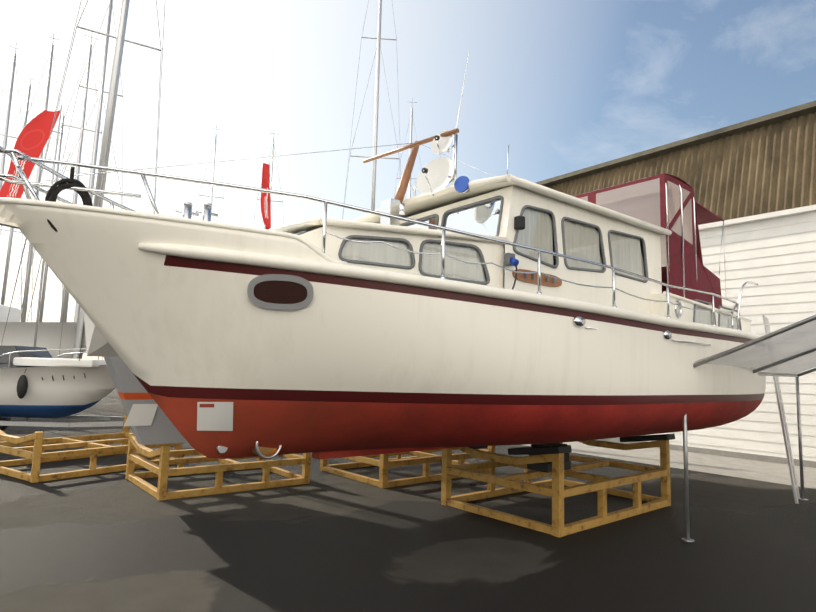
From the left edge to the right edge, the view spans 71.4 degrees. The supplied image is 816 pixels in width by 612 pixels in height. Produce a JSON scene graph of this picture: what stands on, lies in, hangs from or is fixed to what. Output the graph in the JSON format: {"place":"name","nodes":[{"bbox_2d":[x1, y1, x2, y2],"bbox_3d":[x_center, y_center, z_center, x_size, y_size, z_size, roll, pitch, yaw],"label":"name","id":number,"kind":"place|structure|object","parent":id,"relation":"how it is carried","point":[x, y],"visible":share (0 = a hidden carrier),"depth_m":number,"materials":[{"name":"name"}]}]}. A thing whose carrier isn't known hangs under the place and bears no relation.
{"place":"outdoors","nodes":[
{"label":"outdoors","id":0,"kind":"place"},
{"bbox_2d":[0,389,815,611],"bbox_3d":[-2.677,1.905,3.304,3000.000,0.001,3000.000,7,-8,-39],"label":"yard ground","id":1,"kind":"structure","parent":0,"point":[321,541],"depth_m":5.21,"materials":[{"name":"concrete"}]},
{"bbox_2d":[0,105,61,420],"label":"flag banner","id":2,"kind":"object","parent":1,"relation":"on","point":[33,138],"visible":0.73,"depth_m":14.43,"materials":[{"name":"red fabric"}]},
{"bbox_2d":[0,304,85,358],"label":"building","id":3,"kind":"structure","parent":1,"relation":"on","point":[19,333],"depth_m":16.82,"materials":[{"name":"white"}]},
{"bbox_2d":[0,346,123,430],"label":"boat on trailer","id":4,"kind":"object","parent":1,"relation":"on","point":[38,382],"visible":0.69,"depth_m":10.75,"materials":[{"name":"white"}]},
{"bbox_2d":[0,416,181,482],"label":"boat cradle","id":5,"kind":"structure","parent":1,"relation":"on","point":[35,456],"depth_m":8.15,"materials":[{"name":"yellow paint"}]},
{"bbox_2d":[125,433,310,500],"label":"boat cradle","id":6,"kind":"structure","parent":1,"relation":"on","point":[161,470],"depth_m":7.43,"materials":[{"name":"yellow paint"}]},
{"bbox_2d":[84,312,186,444],"bbox_3d":[-0.646,0.808,8.842,7.700,2.258,2.886,7,-8,-39],"label":"boat keel","id":7,"kind":"object","parent":6,"relation":"on","point":[148,421],"visible":0.12,"depth_m":6.61,"materials":[{"name":"grey metal"}]},
{"bbox_2d":[0,0,440,360],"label":"sailboat masts","id":8,"kind":"object","parent":1,"relation":"on","point":[105,148],"visible":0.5,"depth_m":20.37,"materials":[{"name":"silver metal"}]},
{"bbox_2d":[261,163,270,229],"bbox_3d":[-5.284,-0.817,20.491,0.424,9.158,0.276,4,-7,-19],"label":"flag banner","id":9,"kind":"object","parent":1,"relation":"on","point":[265,207],"visible":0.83,"depth_m":20.81,"materials":[{"name":"red fabric"}]},
{"bbox_2d":[320,446,494,487],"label":"boat cradle","id":10,"kind":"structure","parent":1,"relation":"on","point":[425,458],"depth_m":8.28,"materials":[{"name":"yellow paint"}]},
{"bbox_2d":[441,434,674,536],"bbox_3d":[1.874,2.019,7.080,2.598,0.893,1.843,7,-8,-39],"label":"cradle","id":11,"kind":"object","parent":1,"relation":"on","point":[547,459],"visible":0.79,"depth_m":6.66,"materials":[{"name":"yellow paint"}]},
{"bbox_2d":[0,204,765,458],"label":"boat hull","id":12,"kind":"object","parent":11,"relation":"on","point":[338,367],"visible":0.96,"depth_m":4.09,"materials":[{"name":"white paint"}]},
{"bbox_2d":[45,167,92,231],"bbox_3d":[-2.191,-0.620,3.742,0.099,0.585,0.375,-3,-8,34],"label":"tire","id":13,"kind":"object","parent":12,"relation":"attached to","point":[56,189],"visible":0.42,"depth_m":3.68,"materials":[{"name":"black rubber"}]},
{"bbox_2d":[197,402,281,458],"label":"hull fittings","id":14,"kind":"object","parent":12,"relation":"attached to","point":[214,416],"visible":0.44,"depth_m":4.10,"materials":[{"name":"white metal"}]},
{"bbox_2d":[0,146,758,345],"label":"boat rail fittings","id":15,"kind":"object","parent":12,"relation":"attached to","point":[280,291],"visible":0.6,"depth_m":3.83,"materials":[{"name":"silver metal"}]},
{"bbox_2d":[0,197,760,339],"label":"boat deck edge","id":16,"kind":"object","parent":12,"relation":"attached to","point":[334,267],"visible":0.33,"depth_m":3.83,"materials":[{"name":"white paint"}]},
{"bbox_2d":[269,174,751,331],"bbox_3d":[1.360,-0.258,6.824,7.746,1.320,3.017,7,-8,-39],"label":"boat cabin","id":17,"kind":"object","parent":12,"relation":"on","point":[512,209],"visible":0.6,"depth_m":5.08,"materials":[{"name":"white paint"}]},
{"bbox_2d":[74,52,508,225],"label":"boat mast aerials","id":18,"kind":"object","parent":17,"relation":"on","point":[436,175],"visible":0.98,"depth_m":5.33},
{"bbox_2d":[573,173,725,307],"bbox_3d":[2.905,-0.623,8.130,2.384,1.425,2.817,7,-8,-39],"label":"boat canopy","id":19,"kind":"object","parent":17,"relation":"on","point":[665,201],"visible":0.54,"depth_m":6.65,"materials":[{"name":"red fabric"}]},
{"bbox_2d":[524,441,815,488],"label":"concrete curb","id":20,"kind":"structure","parent":1,"relation":"on","point":[778,473],"depth_m":10.85,"materials":[{"name":"concrete"}]},
{"bbox_2d":[536,100,815,467],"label":"boat shed","id":21,"kind":"object","parent":1,"relation":"on","point":[751,183],"visible":0.17,"depth_m":11.94,"materials":[{"name":"white"}]},
{"bbox_2d":[681,314,815,541],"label":"work shelter","id":22,"kind":"object","parent":1,"relation":"on","point":[790,349],"visible":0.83,"depth_m":5.92,"materials":[{"name":"metal"}]},
{"bbox_2d":[762,315,799,503],"bbox_3d":[5.292,1.398,8.069,0.315,2.561,0.866,2,-7,-2],"label":"ladder","id":23,"kind":"object","parent":1,"relation":"on","point":[785,430],"visible":0.73,"depth_m":7.90,"materials":[{"name":"silver metal"}]},
{"bbox_2d":[0,0,815,359],"label":"sky","id":24,"kind":"structure","parent":0,"point":[569,86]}
]}

